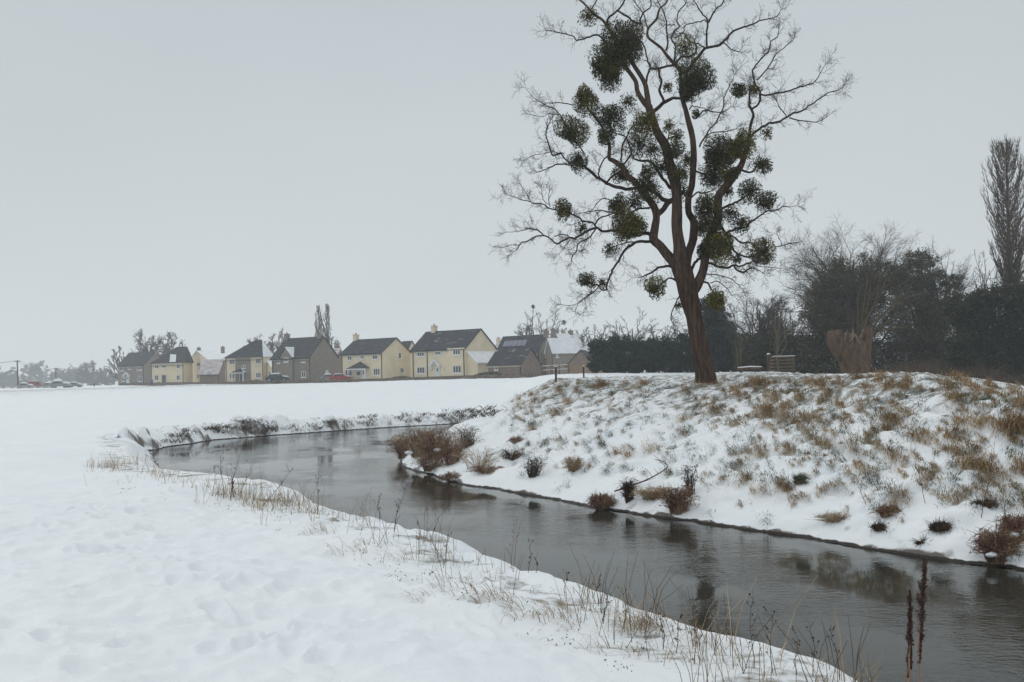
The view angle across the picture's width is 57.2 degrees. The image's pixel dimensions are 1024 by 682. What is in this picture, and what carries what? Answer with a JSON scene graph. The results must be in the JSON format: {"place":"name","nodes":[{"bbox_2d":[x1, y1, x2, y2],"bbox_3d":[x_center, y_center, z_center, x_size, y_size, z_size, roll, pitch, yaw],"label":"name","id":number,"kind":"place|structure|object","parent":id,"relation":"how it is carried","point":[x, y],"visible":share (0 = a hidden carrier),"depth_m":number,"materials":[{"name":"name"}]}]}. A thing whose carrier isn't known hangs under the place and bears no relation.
{"place":"outdoors","nodes":[
{"label":"outdoors","id":0,"kind":"place"},
{"bbox_2d":[0,365,1023,681],"bbox_3d":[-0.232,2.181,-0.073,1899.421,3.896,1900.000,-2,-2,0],"label":"ground","id":1,"kind":"structure","parent":0,"point":[128,575],"depth_m":13.93,"materials":[{"name":"snow"}]},
{"bbox_2d":[0,367,18,387],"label":"hedgerow tree","id":2,"kind":"object","parent":1,"relation":"on","point":[3,377],"visible":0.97,"depth_m":701.17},
{"bbox_2d":[5,372,31,385],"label":"hedgerow tree","id":3,"kind":"object","parent":1,"relation":"on","point":[14,383],"visible":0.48,"depth_m":715.83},
{"bbox_2d":[0,386,52,388],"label":"field fence","id":4,"kind":"object","parent":1,"relation":"on","point":[20,387],"visible":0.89,"depth_m":242.25,"materials":[{"name":"brown wood"}]},
{"bbox_2d":[20,360,60,383],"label":"hedgerow tree","id":5,"kind":"object","parent":1,"relation":"on","point":[31,372],"visible":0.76,"depth_m":755.41,"materials":[{"name":"plant"}]},
{"bbox_2d":[48,378,70,387],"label":"parked car","id":6,"kind":"object","parent":1,"relation":"on","point":[57,382],"visible":0.91,"depth_m":248.92,"materials":[{"name":"grey paint"}]},
{"bbox_2d":[51,367,75,382],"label":"hedgerow tree","id":7,"kind":"object","parent":1,"relation":"on","point":[67,376],"visible":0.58,"depth_m":685.90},
{"bbox_2d":[72,359,106,385],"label":"hedgerow tree","id":8,"kind":"object","parent":1,"relation":"on","point":[90,378],"visible":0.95,"depth_m":596.37,"materials":[{"name":"plant"}]},
{"bbox_2d":[96,367,117,384],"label":"hedgerow tree","id":9,"kind":"object","parent":1,"relation":"on","point":[110,379],"visible":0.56,"depth_m":618.01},
{"bbox_2d":[104,346,124,378],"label":"bare tree","id":10,"kind":"object","parent":1,"relation":"on","point":[114,355],"visible":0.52,"depth_m":299.39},
{"bbox_2d":[116,350,159,385],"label":"stone house","id":11,"kind":"structure","parent":1,"relation":"on","point":[133,367],"depth_m":252.47,"materials":[{"name":"stone"}]},
{"bbox_2d":[128,327,172,356],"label":"bare tree","id":12,"kind":"object","parent":1,"relation":"on","point":[152,343],"visible":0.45,"depth_m":298.81,"materials":[{"name":"plant"}]},
{"bbox_2d":[149,347,193,382],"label":"cream house","id":13,"kind":"structure","parent":1,"relation":"on","point":[175,364],"depth_m":233.17,"materials":[{"name":"white"}]},
{"bbox_2d":[154,332,190,354],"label":"bare tree","id":14,"kind":"object","parent":1,"relation":"on","point":[169,335],"visible":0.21,"depth_m":309.32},
{"bbox_2d":[192,346,224,381],"bbox_3d":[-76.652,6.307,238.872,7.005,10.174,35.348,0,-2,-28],"label":"cream gable house","id":15,"kind":"structure","parent":1,"relation":"on","point":[199,355],"depth_m":235.90,"materials":[{"name":"white"}]},
{"bbox_2d":[197,359,224,381],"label":"brick garage","id":16,"kind":"structure","parent":1,"relation":"on","point":[211,370],"depth_m":213.38,"materials":[{"name":"brick"}]},
{"bbox_2d":[224,340,272,381],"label":"hipped house","id":17,"kind":"structure","parent":1,"relation":"on","point":[247,362],"depth_m":199.86,"materials":[{"name":"tile"}]},
{"bbox_2d":[247,335,277,352],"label":"bare tree","id":18,"kind":"object","parent":1,"relation":"on","point":[270,343],"visible":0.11,"depth_m":269.21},
{"bbox_2d":[266,361,271,380],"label":"cream wing","id":19,"kind":"structure","parent":1,"relation":"on","point":[269,367],"depth_m":197.60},
{"bbox_2d":[265,328,283,353],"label":"bare tree","id":20,"kind":"object","parent":1,"relation":"on","point":[277,344],"visible":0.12,"depth_m":275.09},
{"bbox_2d":[265,373,289,381],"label":"parked car","id":21,"kind":"object","parent":1,"relation":"on","point":[271,377],"visible":0.92,"depth_m":171.61,"materials":[{"name":"grey paint"}]},
{"bbox_2d":[270,332,338,380],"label":"stone house","id":22,"kind":"structure","parent":1,"relation":"on","point":[308,358],"depth_m":179.00,"materials":[{"name":"stone"}]},
{"bbox_2d":[314,305,322,336],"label":"poplar","id":23,"kind":"object","parent":1,"relation":"on","point":[318,328],"visible":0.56,"depth_m":265.26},
{"bbox_2d":[321,303,331,341],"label":"poplar","id":24,"kind":"object","parent":1,"relation":"on","point":[326,334],"visible":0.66,"depth_m":268.19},
{"bbox_2d":[119,373,536,385],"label":"stone wall","id":25,"kind":"structure","parent":1,"relation":"on","point":[525,375],"depth_m":159.94,"materials":[{"name":"stone"}]},
{"bbox_2d":[325,337,340,347],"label":"bare tree","id":26,"kind":"object","parent":1,"relation":"on","point":[335,344],"visible":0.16,"depth_m":258.96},
{"bbox_2d":[159,403,507,443],"bbox_3d":[-8.788,4.251,53.842,17.814,1.936,37.741,-2,-2,0],"label":"bank scrub","id":27,"kind":"object","parent":1,"relation":"on","point":[215,427],"visible":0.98,"depth_m":52.68,"materials":[{"name":"plant"}]},
{"bbox_2d":[333,348,341,372],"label":"distant brown house","id":28,"kind":"structure","parent":1,"relation":"on","point":[338,351],"depth_m":216.31,"materials":[{"name":"brick"}]},
{"bbox_2d":[329,373,350,379],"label":"parked car","id":29,"kind":"object","parent":1,"relation":"on","point":[338,376],"visible":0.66,"depth_m":168.21,"materials":[{"name":"red paint"}]},
{"bbox_2d":[339,333,410,378],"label":"cream porch house","id":30,"kind":"structure","parent":1,"relation":"on","point":[375,358],"depth_m":169.07,"materials":[{"name":"paint"}]},
{"bbox_2d":[383,436,408,458],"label":"riverside shrub","id":31,"kind":"object","parent":1,"relation":"on","point":[399,451],"visible":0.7,"depth_m":35.21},
{"bbox_2d":[120,487,692,671],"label":"ground weeds","id":32,"kind":"object","parent":1,"relation":"on","point":[489,601],"visible":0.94,"depth_m":8.07,"materials":[{"name":"brown plant"}]},
{"bbox_2d":[402,341,414,376],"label":"distant grey house","id":33,"kind":"structure","parent":1,"relation":"on","point":[409,345],"depth_m":206.28,"materials":[{"name":"tile"}]},
{"bbox_2d":[395,425,435,457],"bbox_3d":[-3.287,3.551,33.229,1.447,1.150,1.229,0,-2,-39],"label":"riverside shrub","id":34,"kind":"object","parent":1,"relation":"on","point":[412,450],"visible":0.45,"depth_m":33.14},
{"bbox_2d":[399,422,448,460],"bbox_3d":[-2.965,3.413,32.024,1.967,1.323,1.269,-2,-2,0],"label":"riverside shrub","id":35,"kind":"object","parent":1,"relation":"on","point":[421,453],"visible":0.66,"depth_m":31.95,"materials":[{"name":"plant"}]},
{"bbox_2d":[411,455,447,471],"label":"riverside shrub","id":36,"kind":"object","parent":1,"relation":"on","point":[426,465],"visible":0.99,"depth_m":30.31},
{"bbox_2d":[412,426,457,459],"bbox_3d":[-2.540,3.430,31.737,1.655,1.230,1.115,-2,-2,0],"label":"riverside shrub","id":37,"kind":"object","parent":1,"relation":"on","point":[433,443],"visible":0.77,"depth_m":31.59,"materials":[{"name":"plant"}]},
{"bbox_2d":[438,470,460,481],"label":"riverside shrub","id":38,"kind":"object","parent":1,"relation":"on","point":[449,476],"visible":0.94,"depth_m":27.95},
{"bbox_2d":[432,436,470,464],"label":"riverside shrub","id":39,"kind":"object","parent":1,"relation":"on","point":[450,459],"visible":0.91,"depth_m":30.11,"materials":[{"name":"plant"}]},
{"bbox_2d":[409,324,496,376],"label":"cream house","id":40,"kind":"structure","parent":1,"relation":"on","point":[434,351],"depth_m":163.48,"materials":[{"name":"paint"}]},
{"bbox_2d":[452,365,461,373],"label":"window","id":41,"kind":"structure","parent":40,"relation":"in","point":[456,369],"depth_m":160.54,"materials":[{"name":"white"}]},
{"bbox_2d":[437,422,477,449],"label":"riverside shrub","id":42,"kind":"object","parent":1,"relation":"on","point":[457,438],"visible":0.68,"depth_m":31.91,"materials":[{"name":"plant"}]},
{"bbox_2d":[454,424,480,447],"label":"riverside shrub","id":43,"kind":"object","parent":1,"relation":"on","point":[469,438],"visible":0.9,"depth_m":31.95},
{"bbox_2d":[448,446,506,468],"bbox_3d":[-1.039,3.511,28.473,1.576,0.736,1.173,-3,-2,28],"label":"shrub","id":44,"kind":"object","parent":1,"relation":"on","point":[486,460],"visible":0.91,"depth_m":28.41,"materials":[{"name":"plant"}]},
{"bbox_2d":[83,448,885,681],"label":"dry grass","id":45,"kind":"structure","parent":1,"relation":"on","point":[650,621],"depth_m":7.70,"materials":[{"name":"plant"}]},
{"bbox_2d":[465,462,507,473],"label":"riverside shrub","id":46,"kind":"object","parent":1,"relation":"on","point":[489,469],"visible":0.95,"depth_m":27.27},
{"bbox_2d":[497,446,524,460],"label":"riverside shrub","id":47,"kind":"object","parent":1,"relation":"on","point":[511,455],"visible":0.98,"depth_m":27.86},
{"bbox_2d":[486,348,541,376],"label":"dark roof garage","id":48,"kind":"structure","parent":1,"relation":"on","point":[514,361],"depth_m":154.40,"materials":[{"name":"grey brick"}]},
{"bbox_2d":[506,435,526,443],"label":"riverside shrub","id":49,"kind":"object","parent":1,"relation":"on","point":[516,439],"visible":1,"depth_m":29.50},
{"bbox_2d":[497,329,548,375],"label":"solar panel house","id":50,"kind":"structure","parent":1,"relation":"on","point":[536,343],"depth_m":170.54,"materials":[{"name":"grey stone"}]},
{"bbox_2d":[521,455,545,477],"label":"riverside shrub","id":51,"kind":"object","parent":1,"relation":"on","point":[536,468],"visible":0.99,"depth_m":25.64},
{"bbox_2d":[514,304,566,335],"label":"bare tree","id":52,"kind":"object","parent":1,"relation":"on","point":[540,326],"visible":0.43,"depth_m":234.96,"materials":[{"name":"grey plant"}]},
{"bbox_2d":[542,363,568,375],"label":"rail fence","id":53,"kind":"object","parent":1,"relation":"on","point":[559,365],"visible":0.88,"depth_m":130.50,"materials":[{"name":"brown wood"}]},
{"bbox_2d":[544,338,577,374],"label":"snowy roof annexe","id":54,"kind":"structure","parent":1,"relation":"on","point":[561,351],"depth_m":167.19,"materials":[{"name":"snow"}]},
{"bbox_2d":[550,328,589,351],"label":"snow roof house","id":55,"kind":"structure","parent":1,"relation":"on","point":[577,340],"depth_m":188.44,"materials":[{"name":"snow"}]},
{"bbox_2d":[560,454,587,472],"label":"riverside shrub","id":56,"kind":"object","parent":1,"relation":"on","point":[574,464],"visible":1,"depth_m":24.69,"materials":[{"name":"plant"}]},
{"bbox_2d":[565,349,592,373],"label":"gabled garage","id":57,"kind":"structure","parent":1,"relation":"on","point":[580,356],"depth_m":150.51,"materials":[{"name":"brown brick"}]},
{"bbox_2d":[570,326,596,347],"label":"bare tree","id":58,"kind":"object","parent":1,"relation":"on","point":[583,338],"visible":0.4,"depth_m":189.63,"materials":[{"name":"grey plant"}]},
{"bbox_2d":[568,364,604,373],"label":"board fence","id":59,"kind":"object","parent":1,"relation":"on","point":[575,368],"visible":0.37,"depth_m":126.84,"materials":[{"name":"brown wood"}]},
{"bbox_2d":[586,325,610,358],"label":"bare tree","id":60,"kind":"object","parent":1,"relation":"on","point":[602,336],"visible":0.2,"depth_m":189.92,"materials":[{"name":"grey plant"}]},
{"bbox_2d":[583,487,618,509],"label":"riverside shrub","id":61,"kind":"object","parent":1,"relation":"on","point":[599,502],"visible":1,"depth_m":21.52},
{"bbox_2d":[616,477,637,502],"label":"riverside shrub","id":62,"kind":"object","parent":1,"relation":"on","point":[627,487],"visible":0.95,"depth_m":21.33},
{"bbox_2d":[604,307,662,354],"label":"bare tree","id":63,"kind":"object","parent":1,"relation":"on","point":[640,335],"visible":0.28,"depth_m":189.74,"materials":[{"name":"grey plant"}]},
{"bbox_2d":[614,456,667,491],"bbox_3d":[3.298,3.127,22.385,0.845,0.766,1.990,-3,-2,38],"label":"fallen branch","id":64,"kind":"object","parent":1,"relation":"on","point":[650,474],"visible":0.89,"depth_m":21.89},
{"bbox_2d":[628,482,671,499],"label":"riverside shrub","id":65,"kind":"object","parent":1,"relation":"on","point":[650,494],"visible":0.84,"depth_m":20.94,"materials":[{"name":"plant"}]},
{"bbox_2d":[586,331,737,372],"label":"conifer hedge","id":66,"kind":"object","parent":1,"relation":"on","point":[653,356],"visible":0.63,"depth_m":105.44,"materials":[{"name":"green plant"}]},
{"bbox_2d":[648,324,677,371],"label":"bare tree","id":67,"kind":"object","parent":1,"relation":"on","point":[668,333],"visible":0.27,"depth_m":189.75,"materials":[{"name":"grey plant"}]},
{"bbox_2d":[488,0,857,383],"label":"mistletoe tree","id":68,"kind":"object","parent":1,"relation":"on","point":[611,62],"visible":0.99,"depth_m":32.17,"materials":[{"name":"brown plant"}]},
{"bbox_2d":[655,483,699,514],"bbox_3d":[3.540,3.343,20.042,0.997,0.714,0.714,-2,-2,0],"label":"riverside shrub","id":69,"kind":"object","parent":1,"relation":"on","point":[677,502],"visible":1,"depth_m":19.98,"materials":[{"name":"plant"}]},
{"bbox_2d":[675,463,699,496],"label":"riverside shrub","id":70,"kind":"object","parent":1,"relation":"on","point":[689,481],"visible":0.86,"depth_m":20.55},
{"bbox_2d":[690,292,736,371],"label":"conifer","id":71,"kind":"object","parent":1,"relation":"on","point":[717,344],"visible":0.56,"depth_m":103.76,"materials":[{"name":"green plant"}]},
{"bbox_2d":[732,318,746,371],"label":"sapling","id":72,"kind":"object","parent":1,"relation":"on","point":[738,356],"visible":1,"depth_m":81.93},
{"bbox_2d":[737,366,762,372],"bbox_3d":[14.701,1.786,57.999,1.617,0.502,0.319,-2,-2,0],"label":"log seat","id":73,"kind":"object","parent":1,"relation":"on","point":[749,368],"visible":0.9,"depth_m":57.90,"materials":[{"name":"grey wood"}]},
{"bbox_2d":[747,593,756,667],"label":"dead stem","id":74,"kind":"object","parent":1,"relation":"on","point":[750,629],"visible":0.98,"depth_m":6.43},
{"bbox_2d":[498,366,1023,524],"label":"straw grass","id":75,"kind":"structure","parent":1,"relation":"on","point":[983,466],"depth_m":20.67,"materials":[{"name":"plant"}]},
{"bbox_2d":[718,289,808,360],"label":"bare tree","id":76,"kind":"object","parent":1,"relation":"on","point":[762,328],"visible":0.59,"depth_m":99.42,"materials":[{"name":"plant"}]},
{"bbox_2d":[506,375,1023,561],"bbox_3d":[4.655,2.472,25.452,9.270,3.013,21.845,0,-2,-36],"label":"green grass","id":77,"kind":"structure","parent":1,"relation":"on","point":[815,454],"depth_m":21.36,"materials":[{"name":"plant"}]},
{"bbox_2d":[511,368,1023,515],"bbox_3d":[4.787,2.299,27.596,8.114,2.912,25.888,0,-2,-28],"label":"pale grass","id":78,"kind":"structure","parent":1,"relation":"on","point":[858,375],"depth_m":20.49,"materials":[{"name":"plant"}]},
{"bbox_2d":[767,353,770,371],"bbox_3d":[16.683,1.504,60.969,0.240,1.426,0.240,-1,-2,-22],"label":"broken post","id":79,"kind":"object","parent":1,"relation":"on","point":[769,362],"visible":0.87,"depth_m":60.90,"materials":[{"name":"grey wood"}]},
{"bbox_2d":[763,606,776,672],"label":"dead stem","id":80,"kind":"object","parent":1,"relation":"on","point":[770,636],"visible":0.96,"depth_m":6.33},
{"bbox_2d":[765,302,795,371],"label":"sapling","id":81,"kind":"object","parent":1,"relation":"on","point":[776,332],"visible":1,"depth_m":71.82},
{"bbox_2d":[771,355,794,372],"bbox_3d":[17.784,1.641,61.957,1.480,1.320,1.265,-2,-2,0],"label":"slatted pen","id":82,"kind":"object","parent":1,"relation":"on","point":[787,363],"visible":0.77,"depth_m":61.35,"materials":[{"name":"grey wood"}]},
{"bbox_2d":[766,301,803,342],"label":"bare tree","id":83,"kind":"object","parent":1,"relation":"on","point":[787,320],"visible":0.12,"depth_m":112.47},
{"bbox_2d":[791,625,800,674],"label":"dead stem","id":84,"kind":"object","parent":1,"relation":"on","point":[797,643],"visible":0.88,"depth_m":6.33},
{"bbox_2d":[790,471,809,484],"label":"riverside shrub","id":85,"kind":"object","parent":1,"relation":"on","point":[802,479],"visible":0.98,"depth_m":19.07,"materials":[{"name":"green plant"}]},
{"bbox_2d":[806,622,819,675],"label":"dead stem","id":86,"kind":"object","parent":1,"relation":"on","point":[814,645],"visible":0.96,"depth_m":6.31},
{"bbox_2d":[807,509,849,523],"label":"riverside shrub","id":87,"kind":"object","parent":1,"relation":"on","point":[831,518],"visible":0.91,"depth_m":17.36,"materials":[{"name":"plant"}]},
{"bbox_2d":[787,251,909,373],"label":"evergreen oak","id":88,"kind":"object","parent":1,"relation":"on","point":[818,310],"visible":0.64,"depth_m":89.29,"materials":[{"name":"green plant"}]},
{"bbox_2d":[772,210,944,347],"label":"bare tree","id":89,"kind":"object","parent":1,"relation":"on","point":[812,265],"visible":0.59,"depth_m":89.60,"materials":[{"name":"plant"}]},
{"bbox_2d":[732,332,1023,383],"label":"thicket","id":90,"kind":"object","parent":1,"relation":"on","point":[759,351],"visible":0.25,"depth_m":89.16,"materials":[{"name":"green plant"}]},
{"bbox_2d":[865,518,890,531],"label":"riverside shrub","id":91,"kind":"object","parent":1,"relation":"on","point":[878,526],"visible":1,"depth_m":16.40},
{"bbox_2d":[827,262,936,373],"bbox_3d":[15.079,-0.999,38.184,4.704,4.787,1.348,-1,-2,-12],"label":"pollard stump","id":92,"kind":"object","parent":1,"relation":"on","point":[852,350],"visible":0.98,"depth_m":37.81,"materials":[{"name":"brown plant"}]},
{"bbox_2d":[866,501,908,519],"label":"riverside shrub","id":93,"kind":"object","parent":1,"relation":"on","point":[886,511],"visible":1,"depth_m":16.76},
{"bbox_2d":[904,631,912,681],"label":"dock plant","id":94,"kind":"object","parent":1,"relation":"on","point":[907,671],"visible":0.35,"depth_m":6.03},
{"bbox_2d":[905,590,914,681],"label":"dock plant","id":95,"kind":"object","parent":1,"relation":"on","point":[909,624],"visible":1,"depth_m":5.93,"materials":[{"name":"plant"}]},
{"bbox_2d":[873,247,966,373],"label":"ivy clad tree","id":96,"kind":"object","parent":1,"relation":"on","point":[920,344],"visible":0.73,"depth_m":91.20,"materials":[{"name":"green plant"}]},
{"bbox_2d":[908,534,933,547],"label":"riverside shrub","id":97,"kind":"object","parent":1,"relation":"on","point":[918,542],"visible":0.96,"depth_m":15.58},
{"bbox_2d":[915,558,928,681],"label":"dock plant","id":98,"kind":"object","parent":1,"relation":"on","point":[922,600],"visible":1,"depth_m":5.84,"materials":[{"name":"plant"}]},
{"bbox_2d":[919,516,954,534],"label":"riverside shrub","id":99,"kind":"object","parent":1,"relation":"on","point":[939,526],"visible":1,"depth_m":15.68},
{"bbox_2d":[888,235,991,353],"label":"bare tree","id":100,"kind":"object","parent":1,"relation":"on","point":[962,278],"visible":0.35,"depth_m":92.82,"materials":[{"name":"plant"}]},
{"bbox_2d":[874,356,1023,385],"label":"undergrowth","id":101,"kind":"object","parent":1,"relation":"on","point":[928,368],"visible":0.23,"depth_m":68.46,"materials":[{"name":"plant"}]},
{"bbox_2d":[936,282,1022,377],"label":"yew tree","id":102,"kind":"object","parent":1,"relation":"on","point":[974,330],"visible":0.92,"depth_m":79.14,"materials":[{"name":"green plant"}]},
{"bbox_2d":[963,250,1007,372],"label":"bare tree","id":103,"kind":"object","parent":1,"relation":"on","point":[982,285],"visible":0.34,"depth_m":83.85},
{"bbox_2d":[969,492,1002,508],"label":"riverside shrub","id":104,"kind":"object","parent":1,"relation":"on","point":[990,503],"visible":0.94,"depth_m":15.81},
{"bbox_2d":[981,427,1000,517],"bbox_3d":[8.003,2.216,15.701,0.399,1.567,0.263,-2,-2,18],"label":"dead stem","id":105,"kind":"object","parent":1,"relation":"on","point":[990,470],"visible":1,"depth_m":15.67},
{"bbox_2d":[965,522,1023,564],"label":"riverside shrub","id":106,"kind":"object","parent":1,"relation":"on","point":[995,546],"visible":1,"depth_m":14.55,"materials":[{"name":"plant"}]},
{"bbox_2d":[979,134,1023,378],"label":"poplar","id":107,"kind":"object","parent":1,"relation":"on","point":[1010,261],"visible":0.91,"depth_m":84.07,"materials":[{"name":"plant"}]},
{"bbox_2d":[987,510,1023,543],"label":"riverside shrub","id":108,"kind":"object","parent":1,"relation":"on","point":[1016,523],"visible":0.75,"depth_m":14.71,"materials":[{"name":"plant"}]},
{"bbox_2d":[989,270,1023,376],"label":"yew tree","id":109,"kind":"object","parent":1,"relation":"on","point":[1017,308],"visible":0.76,"depth_m":78.41,"materials":[{"name":"green plant"}]},
{"bbox_2d":[0,0,1023,384],"label":"sky","id":110,"kind":"structure","parent":0,"point":[212,174],"materials":[{"name":"grey"}]},
{"bbox_2d":[149,423,1023,681],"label":"river water","id":111,"kind":"structure","parent":0,"point":[973,624],"depth_m":15.25,"materials":[{"name":"grey liquid"}]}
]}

